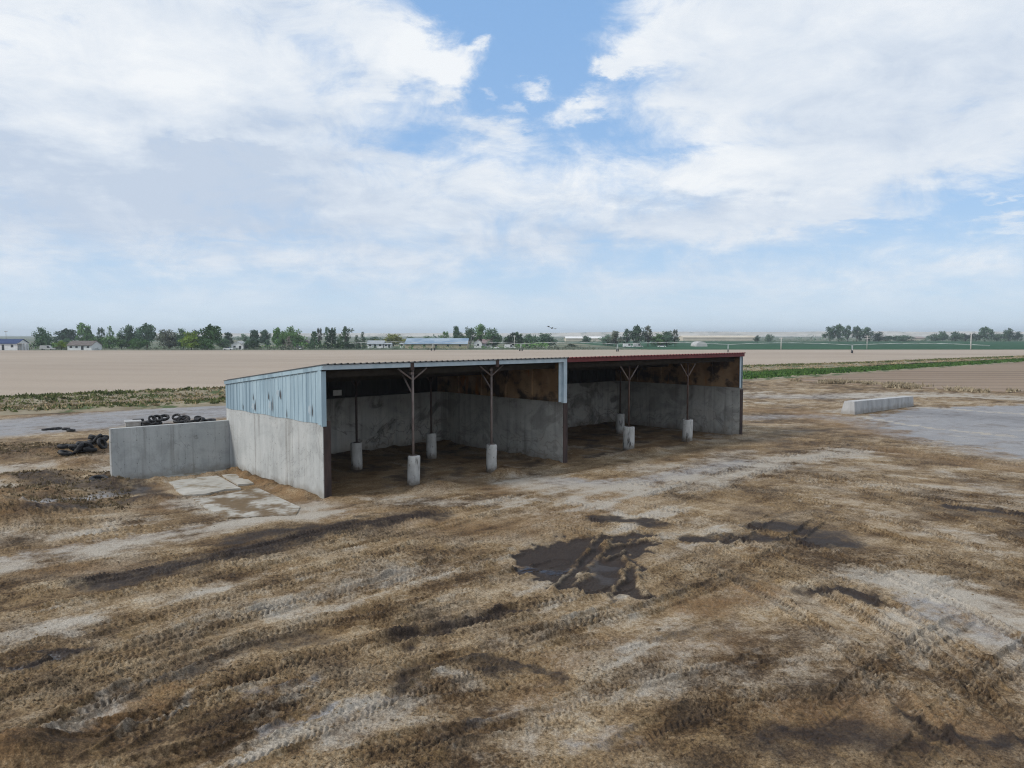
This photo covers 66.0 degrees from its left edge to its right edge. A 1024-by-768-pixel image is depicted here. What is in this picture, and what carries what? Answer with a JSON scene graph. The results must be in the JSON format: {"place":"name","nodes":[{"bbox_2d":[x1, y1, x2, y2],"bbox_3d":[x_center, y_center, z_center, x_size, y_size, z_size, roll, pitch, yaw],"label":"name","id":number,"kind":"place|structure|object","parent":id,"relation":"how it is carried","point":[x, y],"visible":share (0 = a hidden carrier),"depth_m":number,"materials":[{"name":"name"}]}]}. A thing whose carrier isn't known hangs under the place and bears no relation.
{"place":"outdoors","nodes":[
{"label":"outdoors","id":0,"kind":"place"},
{"bbox_2d":[0,375,1023,767],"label":"dirt yard","id":1,"kind":"structure","parent":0,"point":[778,469],"depth_m":22.00,"materials":[{"name":"brown soil"}]},
{"bbox_2d":[58,450,72,455],"bbox_3d":[-27.637,4.274,48.768,0.837,0.204,0.859,15,-1,13],"label":"tyre","id":2,"kind":"object","parent":1,"relation":"on","point":[64,452],"visible":1,"depth_m":48.52,"materials":[{"name":"rubber"}]},
{"bbox_2d":[0,442,131,509],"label":"dead weeds","id":3,"kind":"object","parent":1,"relation":"on","point":[59,497],"visible":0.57,"depth_m":37.88,"materials":[{"name":"brown plant"}]},
{"bbox_2d":[68,444,81,451],"bbox_3d":[-27.283,4.007,49.229,0.840,0.219,0.819,2,-30,14],"label":"tyre","id":4,"kind":"object","parent":1,"relation":"on","point":[72,447],"visible":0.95,"depth_m":48.96,"materials":[{"name":"rubber"}]},
{"bbox_2d":[73,442,83,453],"bbox_3d":[-27.120,4.042,49.293,0.230,0.842,0.863,37,-7,-17],"label":"tyre","id":5,"kind":"object","parent":1,"relation":"on","point":[78,448],"visible":0.97,"depth_m":48.97,"materials":[{"name":"rubber"}]},
{"bbox_2d":[82,448,96,451],"bbox_3d":[-26.654,4.162,49.729,0.836,0.238,0.857,-4,-3,9],"label":"tyre","id":6,"kind":"object","parent":1,"relation":"on","point":[89,449],"visible":1,"depth_m":49.39,"materials":[{"name":"rubber"}]},
{"bbox_2d":[89,475,107,480],"bbox_3d":[-21.041,4.861,40.135,0.927,0.256,0.904,2,10,-23],"label":"tyre","id":7,"kind":"object","parent":1,"relation":"on","point":[94,477],"visible":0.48,"depth_m":40.30,"materials":[{"name":"rubber"}]},
{"bbox_2d":[96,437,106,448],"bbox_3d":[-26.470,3.844,50.878,0.205,0.820,0.841,-26,5,5],"label":"tyre","id":8,"kind":"object","parent":1,"relation":"on","point":[99,444],"visible":0.98,"depth_m":50.72,"materials":[{"name":"rubber"}]},
{"bbox_2d":[124,420,141,426],"bbox_3d":[-30.956,3.253,64.347,1.240,0.520,1.140,-2,4,-29],"label":"concrete block","id":9,"kind":"object","parent":1,"relation":"on","point":[131,423],"depth_m":63.94,"materials":[{"name":"grey concrete"}]},
{"bbox_2d":[109,420,229,478],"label":"wall","id":10,"kind":"structure","parent":1,"relation":"on","point":[143,452],"depth_m":41.58,"materials":[{"name":"concrete"}]},
{"bbox_2d":[160,471,240,495],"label":"concrete slab","id":11,"kind":"structure","parent":1,"relation":"on","point":[204,486],"depth_m":38.87,"materials":[{"name":"grey concrete"}]},
{"bbox_2d":[214,469,253,485],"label":"concrete slab","id":12,"kind":"structure","parent":1,"relation":"on","point":[235,479],"depth_m":40.49,"materials":[{"name":"grey concrete"}]},
{"bbox_2d":[192,487,299,518],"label":"concrete slab","id":13,"kind":"structure","parent":1,"relation":"on","point":[255,502],"depth_m":34.70,"materials":[{"name":"grey concrete"}]},
{"bbox_2d":[224,352,744,498],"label":"open front shed","id":14,"kind":"structure","parent":1,"relation":"on","point":[296,428],"depth_m":49.30,"materials":[{"name":"concrete"}]},
{"bbox_2d":[0,435,1023,767],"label":"mud clods","id":15,"kind":"object","parent":1,"relation":"on","point":[470,675],"visible":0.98,"depth_m":17.14,"materials":[{"name":"brown soil"}]},
{"bbox_2d":[840,396,913,414],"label":"bunker wall","id":16,"kind":"structure","parent":1,"relation":"on","point":[855,407],"depth_m":77.27,"materials":[{"name":"concrete"}]},
{"bbox_2d":[790,377,1023,392],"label":"dry grass","id":17,"kind":"structure","parent":1,"relation":"on","point":[897,384],"depth_m":112.57,"materials":[{"name":"plant"}]},
{"bbox_2d":[0,350,1023,395],"bbox_3d":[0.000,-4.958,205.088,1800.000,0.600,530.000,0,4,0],"label":"plowed field","id":18,"kind":"structure","parent":0,"point":[29,372],"depth_m":241.05,"materials":[{"name":"soil"}]},
{"bbox_2d":[29,345,644,349],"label":"field edge scrub","id":19,"kind":"object","parent":18,"relation":"on","point":[302,346],"visible":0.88,"depth_m":400.59,"materials":[{"name":"green plant"}]},
{"bbox_2d":[361,342,989,352],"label":"pivot","id":20,"kind":"object","parent":18,"relation":"on","point":[686,342],"visible":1,"depth_m":348.40,"materials":[{"name":"metal"}]},
{"bbox_2d":[0,357,1023,414],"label":"ditch bank","id":21,"kind":"structure","parent":0,"point":[115,407],"depth_m":93.30,"materials":[{"name":"soil"}]},
{"bbox_2d":[0,355,1023,411],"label":"bank weeds","id":22,"kind":"object","parent":21,"relation":"on","point":[53,396],"visible":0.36,"depth_m":92.39,"materials":[{"name":"green plant"}]},
{"bbox_2d":[743,356,1023,378],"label":"ditch grass","id":23,"kind":"structure","parent":21,"relation":"on","point":[748,374],"depth_m":164.29,"materials":[{"name":"green plant"}]},
{"bbox_2d":[0,336,1023,405],"bbox_3d":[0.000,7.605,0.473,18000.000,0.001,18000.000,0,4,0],"label":"ground","id":24,"kind":"structure","parent":0,"point":[31,339],"depth_m":573.00,"materials":[{"name":"brown soil"}]},
{"bbox_2d":[0,339,29,349],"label":"house","id":25,"kind":"structure","parent":24,"relation":"on","point":[14,344],"depth_m":387.58,"materials":[{"name":"white paint"}]},
{"bbox_2d":[31,327,56,346],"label":"tree","id":26,"kind":"object","parent":24,"relation":"on","point":[43,337],"visible":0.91,"depth_m":406.90,"materials":[{"name":"green plant"}]},
{"bbox_2d":[39,345,55,349],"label":"parked van","id":27,"kind":"object","parent":24,"relation":"on","point":[42,347],"visible":0.98,"depth_m":393.81,"materials":[{"name":"metal"}]},
{"bbox_2d":[52,341,66,349],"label":"bush","id":28,"kind":"object","parent":24,"relation":"on","point":[59,344],"visible":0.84,"depth_m":407.39,"materials":[{"name":"green plant"}]},
{"bbox_2d":[50,328,77,343],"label":"tree","id":29,"kind":"object","parent":24,"relation":"on","point":[66,333],"visible":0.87,"depth_m":588.73,"materials":[{"name":"green plant"}]},
{"bbox_2d":[66,341,101,349],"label":"house","id":30,"kind":"structure","parent":24,"relation":"on","point":[82,345],"depth_m":394.98,"materials":[{"name":"white paint"}]},
{"bbox_2d":[74,322,94,340],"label":"tree","id":31,"kind":"object","parent":24,"relation":"on","point":[86,333],"visible":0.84,"depth_m":589.31,"materials":[{"name":"green plant"}]},
{"bbox_2d":[96,327,104,337],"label":"tree","id":32,"kind":"object","parent":24,"relation":"on","point":[101,330],"visible":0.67,"depth_m":536.76,"materials":[{"name":"green plant"}]},
{"bbox_2d":[88,336,126,347],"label":"bush","id":33,"kind":"object","parent":24,"relation":"on","point":[103,340],"visible":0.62,"depth_m":451.36,"materials":[{"name":"green plant"}]},
{"bbox_2d":[110,334,128,348],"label":"tree","id":34,"kind":"object","parent":24,"relation":"on","point":[121,343],"visible":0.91,"depth_m":437.32,"materials":[{"name":"green plant"}]},
{"bbox_2d":[117,324,135,345],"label":"tree","id":35,"kind":"object","parent":24,"relation":"on","point":[128,334],"visible":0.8,"depth_m":436.12,"materials":[{"name":"green plant"}]},
{"bbox_2d":[127,338,151,348],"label":"bush","id":36,"kind":"object","parent":24,"relation":"on","point":[134,344],"visible":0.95,"depth_m":421.67,"materials":[{"name":"green plant"}]},
{"bbox_2d":[130,323,156,347],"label":"tree","id":37,"kind":"object","parent":24,"relation":"on","point":[149,334],"visible":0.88,"depth_m":435.75,"materials":[{"name":"green plant"}]},
{"bbox_2d":[154,329,179,347],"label":"tree","id":38,"kind":"object","parent":24,"relation":"on","point":[165,338],"visible":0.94,"depth_m":420.96,"materials":[{"name":"green plant"}]},
{"bbox_2d":[174,328,187,347],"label":"tree","id":39,"kind":"object","parent":24,"relation":"on","point":[181,334],"visible":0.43,"depth_m":421.13,"materials":[{"name":"green plant"}]},
{"bbox_2d":[178,331,201,348],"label":"tree","id":40,"kind":"object","parent":24,"relation":"on","point":[189,340],"visible":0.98,"depth_m":403.91,"materials":[{"name":"green plant"}]},
{"bbox_2d":[194,337,220,349],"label":"bush","id":41,"kind":"object","parent":24,"relation":"on","point":[207,344],"visible":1,"depth_m":404.68,"materials":[{"name":"green plant"}]},
{"bbox_2d":[196,323,223,349],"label":"tree","id":42,"kind":"object","parent":24,"relation":"on","point":[209,331],"visible":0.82,"depth_m":411.50,"materials":[{"name":"green plant"}]},
{"bbox_2d":[212,338,229,347],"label":"bush","id":43,"kind":"object","parent":24,"relation":"on","point":[223,345],"visible":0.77,"depth_m":453.88,"materials":[{"name":"green plant"}]},
{"bbox_2d":[223,332,233,345],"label":"tree","id":44,"kind":"object","parent":24,"relation":"on","point":[228,335],"visible":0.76,"depth_m":537.33,"materials":[{"name":"green plant"}]},
{"bbox_2d":[230,341,245,349],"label":"house","id":45,"kind":"structure","parent":24,"relation":"on","point":[238,345],"depth_m":413.99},
{"bbox_2d":[238,333,250,343],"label":"tree","id":46,"kind":"object","parent":24,"relation":"on","point":[245,338],"visible":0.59,"depth_m":537.27,"materials":[{"name":"green plant"}]},
{"bbox_2d":[249,330,259,346],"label":"tree","id":47,"kind":"object","parent":24,"relation":"on","point":[254,335],"visible":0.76,"depth_m":491.50,"materials":[{"name":"green plant"}]},
{"bbox_2d":[248,340,260,348],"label":"bush","id":48,"kind":"object","parent":24,"relation":"on","point":[254,345],"visible":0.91,"depth_m":415.93,"materials":[{"name":"green plant"}]},
{"bbox_2d":[258,329,271,345],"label":"tree","id":49,"kind":"object","parent":24,"relation":"on","point":[264,336],"visible":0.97,"depth_m":492.01,"materials":[{"name":"green plant"}]},
{"bbox_2d":[271,327,281,347],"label":"tree","id":50,"kind":"object","parent":24,"relation":"on","point":[276,332],"visible":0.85,"depth_m":453.86,"materials":[{"name":"green plant"}]},
{"bbox_2d":[277,330,287,344],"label":"tree","id":51,"kind":"object","parent":24,"relation":"on","point":[282,341],"visible":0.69,"depth_m":438.06,"materials":[{"name":"green plant"}]},
{"bbox_2d":[29,340,548,348],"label":"garden scrub","id":52,"kind":"object","parent":24,"relation":"on","point":[482,347],"visible":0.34,"depth_m":438.07,"materials":[{"name":"green plant"}]},
{"bbox_2d":[278,326,306,346],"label":"tree","id":53,"kind":"object","parent":24,"relation":"on","point":[291,333],"visible":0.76,"depth_m":437.28,"materials":[{"name":"green plant"}]},
{"bbox_2d":[307,331,322,348],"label":"conifer tree","id":54,"kind":"object","parent":24,"relation":"on","point":[313,340],"visible":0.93,"depth_m":422.13,"materials":[{"name":"green plant"}]},
{"bbox_2d":[316,328,322,344],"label":"tree","id":55,"kind":"object","parent":24,"relation":"on","point":[319,336],"visible":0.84,"depth_m":493.00,"materials":[{"name":"green plant"}]},
{"bbox_2d":[323,327,330,342],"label":"tree","id":56,"kind":"object","parent":24,"relation":"on","point":[326,332],"visible":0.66,"depth_m":492.23,"materials":[{"name":"green plant"}]},
{"bbox_2d":[322,330,340,348],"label":"conifer tree","id":57,"kind":"object","parent":24,"relation":"on","point":[329,339],"visible":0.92,"depth_m":421.69,"materials":[{"name":"green plant"}]},
{"bbox_2d":[341,326,353,344],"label":"tree","id":58,"kind":"object","parent":24,"relation":"on","point":[344,333],"visible":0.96,"depth_m":453.81,"materials":[{"name":"green plant"}]},
{"bbox_2d":[340,341,357,348],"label":"bush","id":59,"kind":"object","parent":24,"relation":"on","point":[347,344],"visible":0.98,"depth_m":421.75,"materials":[{"name":"green plant"}]},
{"bbox_2d":[352,335,361,348],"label":"conifer tree","id":60,"kind":"object","parent":24,"relation":"on","point":[356,340],"visible":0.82,"depth_m":434.91,"materials":[{"name":"green plant"}]},
{"bbox_2d":[358,332,367,348],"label":"conifer tree","id":61,"kind":"object","parent":24,"relation":"on","point":[362,338],"visible":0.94,"depth_m":434.98,"materials":[{"name":"green plant"}]},
{"bbox_2d":[366,340,385,347],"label":"house","id":62,"kind":"structure","parent":24,"relation":"on","point":[374,343],"depth_m":455.48,"materials":[{"name":"white paint"}]},
{"bbox_2d":[374,334,405,345],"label":"tree","id":63,"kind":"object","parent":24,"relation":"on","point":[392,338],"visible":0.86,"depth_m":535.78,"materials":[{"name":"green plant"}]},
{"bbox_2d":[404,338,469,348],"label":"barn","id":64,"kind":"structure","parent":24,"relation":"on","point":[459,344],"depth_m":440.55,"materials":[{"name":"metal"}]},
{"bbox_2d":[453,326,458,337],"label":"tree","id":65,"kind":"object","parent":24,"relation":"on","point":[456,328],"visible":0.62,"depth_m":536.57,"materials":[{"name":"green plant"}]},
{"bbox_2d":[460,326,477,345],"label":"tree","id":66,"kind":"object","parent":24,"relation":"on","point":[468,333],"visible":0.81,"depth_m":492.30,"materials":[{"name":"green plant"}]},
{"bbox_2d":[26,334,927,339],"bbox_3d":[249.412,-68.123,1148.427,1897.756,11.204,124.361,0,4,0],"label":"distant treeline","id":67,"kind":"object","parent":24,"relation":"on","point":[235,338],"visible":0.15,"depth_m":1129.46,"materials":[{"name":"green plant"}]},
{"bbox_2d":[473,339,482,347],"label":"house","id":68,"kind":"structure","parent":24,"relation":"on","point":[478,343],"depth_m":462.48,"materials":[{"name":"white paint"}]},
{"bbox_2d":[473,324,487,341],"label":"tree","id":69,"kind":"object","parent":24,"relation":"on","point":[480,328],"visible":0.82,"depth_m":491.45,"materials":[{"name":"green plant"}]},
{"bbox_2d":[482,339,492,347],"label":"house","id":70,"kind":"structure","parent":24,"relation":"on","point":[484,342],"depth_m":470.04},
{"bbox_2d":[483,327,508,345],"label":"tree","id":71,"kind":"object","parent":24,"relation":"on","point":[495,336],"visible":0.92,"depth_m":471.71,"materials":[{"name":"green plant"}]},
{"bbox_2d":[503,332,516,344],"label":"tree","id":72,"kind":"object","parent":24,"relation":"on","point":[510,340],"visible":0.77,"depth_m":471.96,"materials":[{"name":"green plant"}]},
{"bbox_2d":[513,331,523,346],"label":"tree","id":73,"kind":"object","parent":24,"relation":"on","point":[519,337],"visible":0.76,"depth_m":471.98,"materials":[{"name":"green plant"}]},
{"bbox_2d":[521,334,537,347],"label":"tree","id":74,"kind":"object","parent":24,"relation":"on","point":[528,337],"visible":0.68,"depth_m":471.75,"materials":[{"name":"green plant"}]},
{"bbox_2d":[528,333,557,347],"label":"tree","id":75,"kind":"object","parent":24,"relation":"on","point":[545,337],"visible":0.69,"depth_m":471.71,"materials":[{"name":"green plant"}]},
{"bbox_2d":[564,336,601,340],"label":"barn","id":76,"kind":"structure","parent":24,"relation":"on","point":[575,338],"depth_m":910.91,"materials":[{"name":"white metal"}]},
{"bbox_2d":[598,334,617,345],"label":"tree","id":77,"kind":"object","parent":24,"relation":"on","point":[605,338],"visible":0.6,"depth_m":537.27,"materials":[{"name":"green plant"}]},
{"bbox_2d":[607,331,625,345],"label":"tree","id":78,"kind":"object","parent":24,"relation":"on","point":[615,335],"visible":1,"depth_m":513.68,"materials":[{"name":"green plant"}]},
{"bbox_2d":[622,329,635,343],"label":"tree","id":79,"kind":"object","parent":24,"relation":"on","point":[628,335],"visible":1,"depth_m":513.09,"materials":[{"name":"green plant"}]},
{"bbox_2d":[630,324,646,343],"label":"tree","id":80,"kind":"object","parent":24,"relation":"on","point":[636,336],"visible":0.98,"depth_m":512.27,"materials":[{"name":"green plant"}]},
{"bbox_2d":[644,325,653,345],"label":"tree","id":81,"kind":"object","parent":24,"relation":"on","point":[647,336],"visible":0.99,"depth_m":514.04,"materials":[{"name":"green plant"}]},
{"bbox_2d":[649,332,666,345],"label":"tree","id":82,"kind":"object","parent":24,"relation":"on","point":[656,339],"visible":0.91,"depth_m":513.43,"materials":[{"name":"green plant"}]},
{"bbox_2d":[658,331,679,345],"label":"tree","id":83,"kind":"object","parent":24,"relation":"on","point":[666,335],"visible":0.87,"depth_m":512.55,"materials":[{"name":"green plant"}]},
{"bbox_2d":[679,336,754,340],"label":"barn","id":84,"kind":"structure","parent":24,"relation":"on","point":[715,338],"depth_m":1057.30,"materials":[{"name":"white metal"}]},
{"bbox_2d":[764,334,774,341],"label":"bush","id":85,"kind":"object","parent":24,"relation":"on","point":[769,337],"visible":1,"depth_m":844.26,"materials":[{"name":"green plant"}]},
{"bbox_2d":[858,327,873,341],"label":"tree","id":86,"kind":"object","parent":24,"relation":"on","point":[866,330],"visible":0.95,"depth_m":881.63,"materials":[{"name":"green plant"}]},
{"bbox_2d":[884,335,915,340],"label":"bush","id":87,"kind":"object","parent":24,"relation":"on","point":[903,337],"visible":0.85,"depth_m":920.49,"materials":[{"name":"green plant"}]},
{"bbox_2d":[807,337,1019,340],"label":"hedgerow","id":88,"kind":"object","parent":24,"relation":"on","point":[932,339],"visible":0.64,"depth_m":936.73,"materials":[{"name":"green plant"}]},
{"bbox_2d":[923,333,947,340],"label":"bush","id":89,"kind":"object","parent":24,"relation":"on","point":[937,337],"visible":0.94,"depth_m":953.35,"materials":[{"name":"green plant"}]},
{"bbox_2d":[947,331,964,340],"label":"tree","id":90,"kind":"object","parent":24,"relation":"on","point":[955,336],"visible":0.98,"depth_m":952.29,"materials":[{"name":"green plant"}]},
{"bbox_2d":[969,333,986,340],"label":"bush","id":91,"kind":"object","parent":24,"relation":"on","point":[976,336],"visible":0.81,"depth_m":952.13,"materials":[{"name":"green plant"}]},
{"bbox_2d":[977,326,997,340],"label":"tree","id":92,"kind":"object","parent":24,"relation":"on","point":[985,331],"visible":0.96,"depth_m":950.19,"materials":[{"name":"green plant"}]},
{"bbox_2d":[993,334,1005,340],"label":"bush","id":93,"kind":"object","parent":24,"relation":"on","point":[998,338],"visible":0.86,"depth_m":951.23,"materials":[{"name":"green plant"}]},
{"bbox_2d":[1001,328,1015,340],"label":"tree","id":94,"kind":"object","parent":24,"relation":"on","point":[1008,334],"visible":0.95,"depth_m":952.37,"materials":[{"name":"green plant"}]},
{"bbox_2d":[1011,331,1023,340],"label":"tree","id":95,"kind":"object","parent":24,"relation":"on","point":[1018,335],"visible":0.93,"depth_m":953.42,"materials":[{"name":"green plant"}]},
{"bbox_2d":[0,0,1023,335],"label":"sky","id":96,"kind":"structure","parent":0,"point":[235,166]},
{"bbox_2d":[155,331,1023,336],"bbox_3d":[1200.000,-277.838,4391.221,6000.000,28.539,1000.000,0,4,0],"label":"hills","id":97,"kind":"structure","parent":0,"point":[819,334],"depth_m":3955.24,"materials":[{"name":"green plant"}]},
{"bbox_2d":[557,341,1023,349],"bbox_3d":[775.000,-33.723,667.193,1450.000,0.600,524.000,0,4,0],"label":"crop field","id":98,"kind":"structure","parent":0,"point":[871,345],"depth_m":560.21,"materials":[{"name":"green plant"}]},
{"bbox_2d":[691,341,706,346],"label":"hoop house","id":99,"kind":"structure","parent":98,"relation":"on","point":[699,344],"depth_m":510.42,"materials":[{"name":"white plastic"}]},
{"bbox_2d":[822,326,838,341],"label":"tree","id":100,"kind":"object","parent":98,"relation":"on","point":[830,334],"visible":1,"depth_m":881.06,"materials":[{"name":"green plant"}]},
{"bbox_2d":[834,323,847,341],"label":"tree","id":101,"kind":"object","parent":98,"relation":"on","point":[840,330],"visible":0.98,"depth_m":880.10,"materials":[{"name":"green plant"}]},
{"bbox_2d":[845,325,851,341],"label":"tree","id":102,"kind":"object","parent":98,"relation":"on","point":[847,330],"visible":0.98,"depth_m":882.08,"materials":[{"name":"green plant"}]},
{"bbox_2d":[851,325,862,341],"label":"tree","id":103,"kind":"object","parent":98,"relation":"on","point":[857,331],"visible":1,"depth_m":882.33,"materials":[{"name":"green plant"}]},
{"bbox_2d":[870,331,891,341],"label":"bush","id":104,"kind":"object","parent":98,"relation":"on","point":[878,337],"visible":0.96,"depth_m":881.07,"materials":[{"name":"green plant"}]},
{"bbox_2d":[580,339,1015,341],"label":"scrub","id":105,"kind":"object","parent":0,"point":[825,341],"visible":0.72,"depth_m":852.29,"materials":[{"name":"green plant"}]},
{"bbox_2d":[802,362,1023,392],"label":"furrowed field","id":106,"kind":"structure","parent":0,"point":[997,377],"depth_m":138.77,"materials":[{"name":"brown soil"}]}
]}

